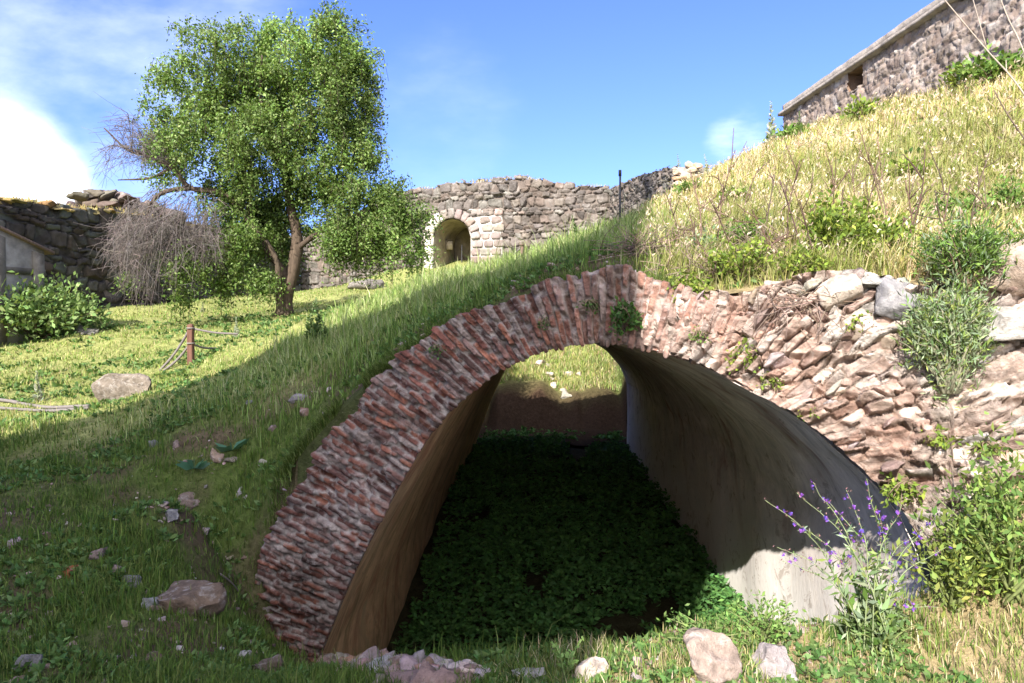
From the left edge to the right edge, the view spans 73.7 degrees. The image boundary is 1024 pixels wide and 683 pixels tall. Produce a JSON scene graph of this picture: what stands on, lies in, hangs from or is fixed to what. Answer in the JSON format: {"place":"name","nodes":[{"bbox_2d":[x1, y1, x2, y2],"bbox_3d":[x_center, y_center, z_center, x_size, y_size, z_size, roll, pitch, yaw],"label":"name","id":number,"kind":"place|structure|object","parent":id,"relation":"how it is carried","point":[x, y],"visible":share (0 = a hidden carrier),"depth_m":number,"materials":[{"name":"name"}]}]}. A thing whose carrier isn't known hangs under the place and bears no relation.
{"place":"outdoors","nodes":[
{"label":"outdoors","id":0,"kind":"place"},
{"bbox_2d":[0,267,526,459],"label":"lawn grass","id":1,"kind":"structure","parent":0,"point":[205,370],"depth_m":15.24,"materials":[{"name":"plant"}]},
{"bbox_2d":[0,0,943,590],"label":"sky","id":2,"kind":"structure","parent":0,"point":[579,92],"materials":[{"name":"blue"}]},
{"bbox_2d":[0,71,1023,682],"bbox_3d":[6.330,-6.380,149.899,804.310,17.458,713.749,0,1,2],"label":"ground","id":3,"kind":"structure","parent":0,"point":[546,407],"depth_m":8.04,"materials":[{"name":"plant"}]},
{"bbox_2d":[11,654,42,670],"bbox_3d":[-3.019,2.028,4.285,0.151,0.156,0.131,0,1,2],"label":"stone","id":4,"kind":"object","parent":3,"relation":"on","point":[35,658],"visible":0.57,"depth_m":4.26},
{"bbox_2d":[0,226,54,345],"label":"outbuilding","id":5,"kind":"structure","parent":3,"relation":"on","point":[22,256],"depth_m":19.33,"materials":[{"name":"paint"}]},
{"bbox_2d":[32,370,43,401],"bbox_3d":[-8.766,0.830,12.626,0.223,0.596,0.221,0,1,2],"label":"flower spike","id":6,"kind":"object","parent":3,"relation":"on","point":[39,394],"visible":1,"depth_m":12.63,"materials":[{"name":"green plant"}]},
{"bbox_2d":[0,398,89,408],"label":"rope","id":7,"kind":"object","parent":3,"relation":"on","point":[39,406],"visible":0.84,"depth_m":12.04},
{"bbox_2d":[0,406,89,411],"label":"rope","id":8,"kind":"object","parent":3,"relation":"on","point":[34,410],"visible":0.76,"depth_m":11.87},
{"bbox_2d":[0,263,119,341],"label":"leafy bush","id":9,"kind":"object","parent":3,"relation":"on","point":[62,311],"visible":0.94,"depth_m":19.45,"materials":[{"name":"green plant"}]},
{"bbox_2d":[75,325,98,334],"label":"stone","id":10,"kind":"object","parent":3,"relation":"on","point":[88,331],"visible":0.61,"depth_m":20.00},
{"bbox_2d":[88,547,107,559],"bbox_3d":[-3.470,1.789,5.732,0.105,0.122,0.156,0,1,2],"label":"stone","id":11,"kind":"object","parent":3,"relation":"on","point":[96,553],"visible":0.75,"depth_m":5.68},
{"bbox_2d":[24,189,192,228],"bbox_3d":[-17.034,-5.551,29.395,6.113,1.801,5.146,0,1,2],"label":"ruin heap","id":12,"kind":"object","parent":3,"relation":"on","point":[101,198],"visible":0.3,"depth_m":27.95,"materials":[{"name":"stone"}]},
{"bbox_2d":[91,373,151,401],"bbox_3d":[-6.853,0.909,12.185,0.994,0.728,0.613,0,1,-7],"label":"boulder","id":13,"kind":"object","parent":3,"relation":"on","point":[110,386],"visible":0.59,"depth_m":11.91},
{"bbox_2d":[141,597,158,610],"bbox_3d":[-2.679,1.978,5.089,0.145,0.142,0.109,-1,2,-33],"label":"stone","id":14,"kind":"object","parent":3,"relation":"on","point":[148,604],"visible":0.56,"depth_m":5.09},
{"bbox_2d":[0,197,301,307],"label":"courtyard wall","id":15,"kind":"structure","parent":3,"relation":"on","point":[62,234],"depth_m":25.56,"materials":[{"name":"stone"}]},
{"bbox_2d":[2,174,612,235],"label":"wall head grass","id":16,"kind":"structure","parent":15,"relation":"on","point":[96,207],"depth_m":26.62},
{"bbox_2d":[165,509,178,522],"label":"stone","id":17,"kind":"object","parent":3,"relation":"on","point":[172,515],"visible":0.83,"depth_m":6.43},
{"bbox_2d":[178,492,199,509],"bbox_3d":[-3.710,1.876,7.913,0.298,0.254,0.232,-1,2,-26],"label":"stone","id":18,"kind":"object","parent":3,"relation":"on","point":[188,498],"visible":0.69,"depth_m":7.85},
{"bbox_2d":[186,324,194,365],"bbox_3d":[-6.639,0.114,14.119,0.173,0.958,0.175,0,1,2],"label":"fence post","id":19,"kind":"object","parent":3,"relation":"on","point":[190,343],"visible":0.83,"depth_m":14.07,"materials":[{"name":"brown wood"}]},
{"bbox_2d":[159,332,186,370],"bbox_3d":[-6.978,0.166,14.158,0.728,0.914,0.058,0,1,6],"label":"rope","id":20,"kind":"object","parent":19,"relation":"attached to","point":[174,353],"visible":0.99,"depth_m":14.14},
{"bbox_2d":[193,328,237,334],"bbox_3d":[-6.191,-0.215,14.203,0.925,0.166,0.050,0,1,-12],"label":"rope","id":21,"kind":"object","parent":19,"relation":"attached to","point":[213,332],"visible":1,"depth_m":14.20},
{"bbox_2d":[157,579,226,617],"bbox_3d":[-2.435,2.011,5.231,0.502,0.302,0.391,0,1,2],"label":"stone block","id":22,"kind":"object","parent":3,"relation":"on","point":[209,596],"depth_m":5.15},
{"bbox_2d":[175,459,209,469],"bbox_3d":[-3.802,1.446,8.157,0.397,0.167,0.443,0,1,2],"label":"leaf rosette","id":23,"kind":"object","parent":3,"relation":"on","point":[203,464],"visible":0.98,"depth_m":8.09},
{"bbox_2d":[210,448,223,462],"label":"stone","id":24,"kind":"object","parent":3,"relation":"on","point":[216,456],"visible":0.98,"depth_m":8.24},
{"bbox_2d":[215,438,248,451],"bbox_3d":[-3.412,1.250,8.307,0.408,0.174,0.441,-1,2,-28],"label":"leaf rosette","id":25,"kind":"object","parent":3,"relation":"on","point":[224,448],"visible":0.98,"depth_m":8.28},
{"bbox_2d":[77,0,447,327],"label":"tree","id":26,"kind":"object","parent":3,"relation":"on","point":[247,229],"visible":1,"depth_m":19.35,"materials":[{"name":"green plant"}]},
{"bbox_2d":[252,654,283,671],"bbox_3d":[-1.622,2.181,4.529,0.201,0.164,0.155,0,1,2],"label":"stone","id":27,"kind":"object","parent":3,"relation":"on","point":[263,663],"visible":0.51,"depth_m":4.51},
{"bbox_2d":[303,297,316,338],"bbox_3d":[-3.529,-0.400,11.990,0.313,0.782,0.276,-1,2,-37],"label":"flower spike","id":28,"kind":"object","parent":3,"relation":"on","point":[308,327],"visible":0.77,"depth_m":11.95,"materials":[{"name":"green plant"}]},
{"bbox_2d":[309,298,322,342],"bbox_3d":[-3.232,-0.331,11.398,0.299,0.780,0.278,1,2,40],"label":"flower spike","id":29,"kind":"object","parent":3,"relation":"on","point":[316,327],"visible":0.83,"depth_m":11.37,"materials":[{"name":"green plant"}]},
{"bbox_2d":[347,279,383,289],"bbox_3d":[-6.643,-2.430,31.247,1.531,0.891,1.196,0,1,2],"label":"boulder","id":30,"kind":"object","parent":3,"relation":"on","point":[353,285],"visible":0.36,"depth_m":30.82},
{"bbox_2d":[314,646,490,682],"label":"masonry stub","id":31,"kind":"object","parent":3,"relation":"on","point":[426,672],"visible":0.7,"depth_m":4.09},
{"bbox_2d":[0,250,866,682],"bbox_3d":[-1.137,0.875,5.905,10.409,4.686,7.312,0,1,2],"label":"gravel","id":32,"kind":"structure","parent":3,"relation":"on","point":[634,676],"depth_m":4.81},
{"bbox_2d":[300,175,611,290],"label":"gate wall","id":33,"kind":"structure","parent":3,"relation":"on","point":[482,217],"depth_m":36.39,"materials":[{"name":"stone"}]},
{"bbox_2d":[264,259,681,532],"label":"rim grass","id":34,"kind":"structure","parent":3,"relation":"on","point":[325,419],"depth_m":6.96,"materials":[{"name":"plant"}]},
{"bbox_2d":[0,71,1023,682],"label":"weeds","id":35,"kind":"object","parent":3,"relation":"on","point":[850,671],"visible":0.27,"depth_m":5.56,"materials":[{"name":"green plant"}]},
{"bbox_2d":[511,667,545,679],"bbox_3d":[0.093,1.912,3.876,0.210,0.097,0.143,0,1,2],"label":"stone","id":36,"kind":"object","parent":3,"relation":"on","point":[535,671],"visible":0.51,"depth_m":3.87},
{"bbox_2d":[499,344,615,390],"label":"bank grass","id":37,"kind":"structure","parent":3,"relation":"on","point":[524,369],"depth_m":28.43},
{"bbox_2d":[551,636,583,677],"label":"thistle","id":38,"kind":"object","parent":3,"relation":"on","point":[560,656],"visible":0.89,"depth_m":3.87,"materials":[{"name":"green plant"}]},
{"bbox_2d":[255,264,929,665],"bbox_3d":[0.310,2.670,13.832,6.761,7.040,17.470,0,1,2],"label":"brick vault","id":39,"kind":"object","parent":3,"relation":"on","point":[347,538],"visible":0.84,"depth_m":6.97,"materials":[{"name":"brick"}]},
{"bbox_2d":[426,344,446,358],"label":"wall weed","id":40,"kind":"object","parent":39,"relation":"attached to","point":[435,346],"depth_m":6.26,"materials":[{"name":"green plant"}]},
{"bbox_2d":[537,315,549,329],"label":"wall weed","id":41,"kind":"object","parent":39,"relation":"attached to","point":[545,321],"depth_m":5.87,"materials":[{"name":"green plant"}]},
{"bbox_2d":[575,296,600,314],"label":"wall weed","id":42,"kind":"object","parent":39,"relation":"attached to","point":[590,302],"depth_m":5.72,"materials":[{"name":"green plant"}]},
{"bbox_2d":[608,295,643,340],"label":"wall weed","id":43,"kind":"object","parent":39,"relation":"attached to","point":[622,309],"depth_m":5.61,"materials":[{"name":"green plant"}]},
{"bbox_2d":[574,656,610,681],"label":"stone","id":44,"kind":"object","parent":3,"relation":"on","point":[599,663],"visible":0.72,"depth_m":3.84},
{"bbox_2d":[618,170,621,219],"bbox_3d":[2.219,-2.849,14.045,0.059,1.343,0.059,-1,1,-20],"label":"iron rod","id":45,"kind":"object","parent":3,"relation":"on","point":[620,173],"visible":0.8,"depth_m":14.03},
{"bbox_2d":[589,220,700,261],"bbox_3d":[1.226,-0.929,6.537,1.336,0.450,0.746,0,1,2],"label":"dead brush","id":46,"kind":"object","parent":3,"relation":"on","point":[630,248],"visible":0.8,"depth_m":6.55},
{"bbox_2d":[609,161,704,220],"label":"thin stone wall","id":47,"kind":"structure","parent":3,"relation":"on","point":[639,188],"depth_m":27.98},
{"bbox_2d":[584,213,743,245],"bbox_3d":[1.879,-1.094,7.219,2.252,0.534,0.674,0,1,-3],"label":"dead brush","id":48,"kind":"object","parent":3,"relation":"on","point":[683,234],"visible":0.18,"depth_m":7.17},
{"bbox_2d":[674,178,701,194],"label":"green shrub","id":49,"kind":"object","parent":3,"relation":"on","point":[684,183],"visible":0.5,"depth_m":13.74,"materials":[{"name":"green plant"}]},
{"bbox_2d":[677,205,707,256],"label":"dry stalk","id":50,"kind":"object","parent":3,"relation":"on","point":[693,231],"visible":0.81,"depth_m":6.24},
{"bbox_2d":[673,224,721,254],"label":"green shrub","id":51,"kind":"object","parent":3,"relation":"on","point":[707,237],"visible":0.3,"depth_m":6.53,"materials":[{"name":"green plant"}]},
{"bbox_2d":[690,170,716,235],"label":"dry stalk","id":52,"kind":"object","parent":3,"relation":"on","point":[698,202],"visible":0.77,"depth_m":6.98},
{"bbox_2d":[656,603,754,655],"bbox_3d":[1.112,1.738,4.064,0.544,0.247,0.548,0,1,-14],"label":"weed","id":53,"kind":"object","parent":3,"relation":"on","point":[717,627],"visible":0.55,"depth_m":4.12,"materials":[{"name":"green plant"}]},
{"bbox_2d":[683,627,742,682],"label":"boulder","id":54,"kind":"object","parent":3,"relation":"on","point":[714,657],"visible":0.96,"depth_m":3.65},
{"bbox_2d":[708,193,735,255],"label":"dry stalk","id":55,"kind":"object","parent":3,"relation":"on","point":[714,207],"visible":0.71,"depth_m":6.29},
{"bbox_2d":[717,128,746,251],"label":"dry stalk","id":56,"kind":"object","parent":3,"relation":"on","point":[729,169],"visible":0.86,"depth_m":6.76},
{"bbox_2d":[716,184,752,202],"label":"green shrub","id":57,"kind":"object","parent":3,"relation":"on","point":[737,189],"visible":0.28,"depth_m":11.26,"materials":[{"name":"green plant"}]},
{"bbox_2d":[701,233,782,281],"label":"green shrub","id":58,"kind":"object","parent":3,"relation":"on","point":[723,259],"visible":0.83,"depth_m":5.71,"materials":[{"name":"green plant"}]},
{"bbox_2d":[714,215,772,246],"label":"green shrub","id":59,"kind":"object","parent":3,"relation":"on","point":[739,230],"visible":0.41,"depth_m":6.88,"materials":[{"name":"green plant"}]},
{"bbox_2d":[732,204,769,250],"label":"dry stalk","id":60,"kind":"object","parent":3,"relation":"on","point":[755,223],"visible":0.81,"depth_m":6.35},
{"bbox_2d":[712,217,807,249],"bbox_3d":[2.577,-0.943,6.635,1.518,0.530,0.751,0,1,2],"label":"dead brush","id":61,"kind":"object","parent":3,"relation":"on","point":[765,241],"visible":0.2,"depth_m":6.57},
{"bbox_2d":[718,589,805,653],"bbox_3d":[1.530,1.704,4.202,0.530,0.338,0.563,0,1,15],"label":"weed","id":62,"kind":"object","parent":3,"relation":"on","point":[767,628],"visible":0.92,"depth_m":4.17,"materials":[{"name":"green plant"}]},
{"bbox_2d":[762,101,776,143],"bbox_3d":[9.776,-8.224,25.754,0.583,1.703,0.596,1,2,42],"label":"flower spike","id":63,"kind":"object","parent":3,"relation":"on","point":[771,127],"visible":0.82,"depth_m":25.71,"materials":[{"name":"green plant"}]},
{"bbox_2d":[750,642,798,682],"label":"boulder","id":64,"kind":"object","parent":3,"relation":"on","point":[773,656],"visible":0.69,"depth_m":3.79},
{"bbox_2d":[762,120,809,141],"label":"green shrub","id":65,"kind":"object","parent":3,"relation":"on","point":[789,130],"visible":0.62,"depth_m":23.72,"materials":[{"name":"green plant"}]},
{"bbox_2d":[779,180,800,243],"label":"dry stalk","id":66,"kind":"object","parent":3,"relation":"on","point":[789,207],"visible":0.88,"depth_m":6.22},
{"bbox_2d":[709,279,876,343],"bbox_3d":[2.236,-0.215,5.221,1.399,0.525,0.556,0,1,2],"label":"dead brush","id":67,"kind":"object","parent":3,"relation":"on","point":[797,298],"visible":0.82,"depth_m":5.17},
{"bbox_2d":[783,140,803,238],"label":"dry stalk","id":68,"kind":"object","parent":3,"relation":"on","point":[797,170],"visible":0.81,"depth_m":6.47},
{"bbox_2d":[756,232,836,277],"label":"green shrub","id":69,"kind":"object","parent":3,"relation":"on","point":[816,262],"visible":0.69,"depth_m":5.46,"materials":[{"name":"green plant"}]},
{"bbox_2d":[789,172,813,251],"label":"dry stalk","id":70,"kind":"object","parent":3,"relation":"on","point":[804,222],"visible":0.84,"depth_m":5.60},
{"bbox_2d":[595,56,1023,290],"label":"dry grass","id":71,"kind":"structure","parent":3,"relation":"on","point":[843,147],"depth_m":10.80,"materials":[{"name":"plant"}]},
{"bbox_2d":[641,268,1023,576],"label":"rubble wall","id":72,"kind":"structure","parent":3,"relation":"on","point":[874,411],"depth_m":4.98,"materials":[{"name":"stone"}]},
{"bbox_2d":[665,267,715,302],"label":"wall weed","id":73,"kind":"object","parent":72,"relation":"on","point":[687,280],"depth_m":5.57,"materials":[{"name":"green plant"}]},
{"bbox_2d":[688,325,711,343],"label":"wall weed","id":74,"kind":"object","parent":72,"relation":"on","point":[698,332],"depth_m":5.40,"materials":[{"name":"green plant"}]},
{"bbox_2d":[724,335,761,373],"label":"wall weed","id":75,"kind":"object","parent":72,"relation":"attached to","point":[743,342],"depth_m":5.33,"materials":[{"name":"green plant"}]},
{"bbox_2d":[641,237,854,283],"bbox_3d":[2.154,-0.647,5.876,2.258,0.506,0.703,0,1,2],"label":"dead brush","id":76,"kind":"object","parent":72,"relation":"on","point":[692,261],"visible":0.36,"depth_m":5.86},
{"bbox_2d":[754,370,784,390],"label":"wall weed","id":77,"kind":"object","parent":72,"relation":"attached to","point":[776,382],"depth_m":5.24,"materials":[{"name":"green plant"}]},
{"bbox_2d":[814,273,863,311],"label":"stone block","id":78,"kind":"structure","parent":72,"relation":"on","point":[849,287],"depth_m":5.11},
{"bbox_2d":[845,310,880,332],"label":"wall weed","id":79,"kind":"object","parent":72,"relation":"attached to","point":[857,318],"depth_m":5.05,"materials":[{"name":"green plant"}]},
{"bbox_2d":[840,309,898,349],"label":"stone block","id":80,"kind":"structure","parent":72,"relation":"on","point":[887,341],"depth_m":5.05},
{"bbox_2d":[874,277,936,319],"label":"stone block","id":81,"kind":"structure","parent":72,"relation":"on","point":[890,300],"depth_m":4.93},
{"bbox_2d":[879,471,935,520],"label":"wall weed","id":82,"kind":"object","parent":72,"relation":"attached to","point":[899,485],"depth_m":4.82,"materials":[{"name":"green plant"}]},
{"bbox_2d":[918,424,964,449],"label":"wall weed","id":83,"kind":"object","parent":72,"relation":"on","point":[943,438],"depth_m":4.68,"materials":[{"name":"green plant"}]},
{"bbox_2d":[890,240,1005,409],"bbox_3d":[3.000,-0.099,4.711,0.766,1.208,0.422,0,1,2],"label":"feathery bush","id":84,"kind":"object","parent":72,"relation":"on","point":[957,334],"visible":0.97,"depth_m":4.65,"materials":[{"name":"green plant"}]},
{"bbox_2d":[906,197,1023,300],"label":"feathery bush","id":85,"kind":"object","parent":72,"relation":"on","point":[982,247],"visible":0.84,"depth_m":4.75,"materials":[{"name":"green plant"}]},
{"bbox_2d":[965,436,1012,460],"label":"wall weed","id":86,"kind":"object","parent":72,"relation":"on","point":[977,445],"depth_m":4.58,"materials":[{"name":"green plant"}]},
{"bbox_2d":[976,238,1023,296],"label":"stone block","id":87,"kind":"structure","parent":72,"relation":"on","point":[1015,272],"depth_m":4.66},
{"bbox_2d":[976,306,1023,340],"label":"stone block","id":88,"kind":"structure","parent":72,"relation":"on","point":[1009,323],"depth_m":4.55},
{"bbox_2d":[787,184,879,266],"bbox_3d":[2.717,-0.870,5.758,0.690,0.896,0.747,1,2,29],"label":"green shrub","id":89,"kind":"object","parent":3,"relation":"on","point":[824,221],"visible":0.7,"depth_m":5.68,"materials":[{"name":"green plant"}]},
{"bbox_2d":[764,478,952,661],"bbox_3d":[2.134,1.357,4.167,1.151,1.106,0.553,0,1,2],"label":"purple flower plant","id":90,"kind":"object","parent":3,"relation":"on","point":[881,605],"visible":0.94,"depth_m":4.05,"materials":[{"name":"green plant"}]},
{"bbox_2d":[836,92,883,119],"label":"green shrub","id":91,"kind":"object","parent":3,"relation":"on","point":[858,105],"visible":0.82,"depth_m":20.83,"materials":[{"name":"green plant"}]},
{"bbox_2d":[829,192,894,222],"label":"green shrub","id":92,"kind":"object","parent":3,"relation":"on","point":[865,203],"visible":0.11,"depth_m":6.73,"materials":[{"name":"green plant"}]},
{"bbox_2d":[858,130,883,214],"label":"dry stalk","id":93,"kind":"object","parent":3,"relation":"on","point":[869,163],"visible":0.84,"depth_m":6.70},
{"bbox_2d":[863,160,883,208],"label":"dry stalk","id":94,"kind":"object","parent":3,"relation":"on","point":[868,199],"visible":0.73,"depth_m":6.18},
{"bbox_2d":[866,158,886,219],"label":"dry stalk","id":95,"kind":"object","parent":3,"relation":"on","point":[879,184],"visible":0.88,"depth_m":6.09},
{"bbox_2d":[834,587,930,665],"bbox_3d":[2.207,1.670,4.047,0.506,0.432,0.475,0,1,2],"label":"weed","id":96,"kind":"object","parent":3,"relation":"on","point":[896,634],"visible":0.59,"depth_m":4.02,"materials":[{"name":"green plant"}]},
{"bbox_2d":[854,200,933,263],"bbox_3d":[3.112,-0.884,5.678,0.589,0.572,0.642,0,1,2],"label":"green shrub","id":97,"kind":"object","parent":3,"relation":"on","point":[887,229],"visible":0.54,"depth_m":5.55,"materials":[{"name":"green plant"}]},
{"bbox_2d":[778,0,1023,129],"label":"rampart","id":98,"kind":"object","parent":3,"relation":"on","point":[923,48],"visible":0.28,"depth_m":20.56,"materials":[{"name":"stone"}]},
{"bbox_2d":[883,154,946,180],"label":"green shrub","id":99,"kind":"object","parent":3,"relation":"on","point":[904,162],"visible":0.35,"depth_m":10.97,"materials":[{"name":"green plant"}]},
{"bbox_2d":[904,163,926,239],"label":"dry stalk","id":100,"kind":"object","parent":3,"relation":"on","point":[909,198],"visible":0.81,"depth_m":5.94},
{"bbox_2d":[902,150,930,253],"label":"dry stalk","id":101,"kind":"object","parent":3,"relation":"on","point":[918,173],"visible":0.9,"depth_m":5.65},
{"bbox_2d":[906,185,981,222],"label":"green shrub","id":102,"kind":"object","parent":3,"relation":"on","point":[940,202],"visible":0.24,"depth_m":6.50,"materials":[{"name":"green plant"}]},
{"bbox_2d":[934,185,954,238],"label":"dry stalk","id":103,"kind":"object","parent":3,"relation":"on","point":[947,204],"visible":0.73,"depth_m":5.63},
{"bbox_2d":[881,506,1022,620],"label":"roadside bush","id":104,"kind":"object","parent":3,"relation":"on","point":[954,584],"visible":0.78,"depth_m":4.17,"materials":[{"name":"green plant"}]},
{"bbox_2d":[938,59,977,88],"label":"green shrub","id":105,"kind":"object","parent":3,"relation":"on","point":[951,77],"visible":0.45,"depth_m":18.03,"materials":[{"name":"green plant"}]},
{"bbox_2d":[909,411,1023,613],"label":"roadside bush","id":106,"kind":"object","parent":3,"relation":"on","point":[1007,510],"visible":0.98,"depth_m":4.09,"materials":[{"name":"green plant"}]},
{"bbox_2d":[966,170,991,217],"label":"dry stalk","id":107,"kind":"object","parent":3,"relation":"on","point":[975,195],"visible":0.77,"depth_m":5.77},
{"bbox_2d":[944,0,1023,94],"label":"bare twig","id":108,"kind":"object","parent":3,"relation":"on","point":[1005,70],"visible":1,"depth_m":7.81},
{"bbox_2d":[948,38,1023,91],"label":"green shrub","id":109,"kind":"object","parent":3,"relation":"on","point":[992,66],"visible":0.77,"depth_m":15.56,"materials":[{"name":"green plant"}]},
{"bbox_2d":[949,166,1023,219],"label":"green shrub","id":110,"kind":"object","parent":3,"relation":"on","point":[1013,192],"visible":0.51,"depth_m":6.87,"materials":[{"name":"green plant"}]},
{"bbox_2d":[971,150,1002,215],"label":"dry stalk","id":111,"kind":"object","parent":3,"relation":"on","point":[979,182],"visible":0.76,"depth_m":6.70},
{"bbox_2d":[1000,0,1023,53],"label":"bare twig","id":112,"kind":"object","parent":3,"relation":"on","point":[1019,41],"visible":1,"depth_m":7.01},
{"bbox_2d":[387,444,719,654],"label":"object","id":113,"kind":"structure","parent":0,"point":[628,623],"depth_m":11.71,"materials":[{"name":"plant"}]},
{"bbox_2d":[391,426,755,657],"bbox_3d":[1.032,4.105,15.549,5.390,1.785,21.316,0,1,2],"label":"ground cover","id":114,"kind":"object","parent":113,"relation":"on","point":[589,485],"visible":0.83,"depth_m":12.38,"materials":[{"name":"green plant"}]},
{"bbox_2d":[455,515,1023,682],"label":"bank grass","id":115,"kind":"structure","parent":0,"point":[826,643],"depth_m":3.98,"materials":[{"name":"plant"}]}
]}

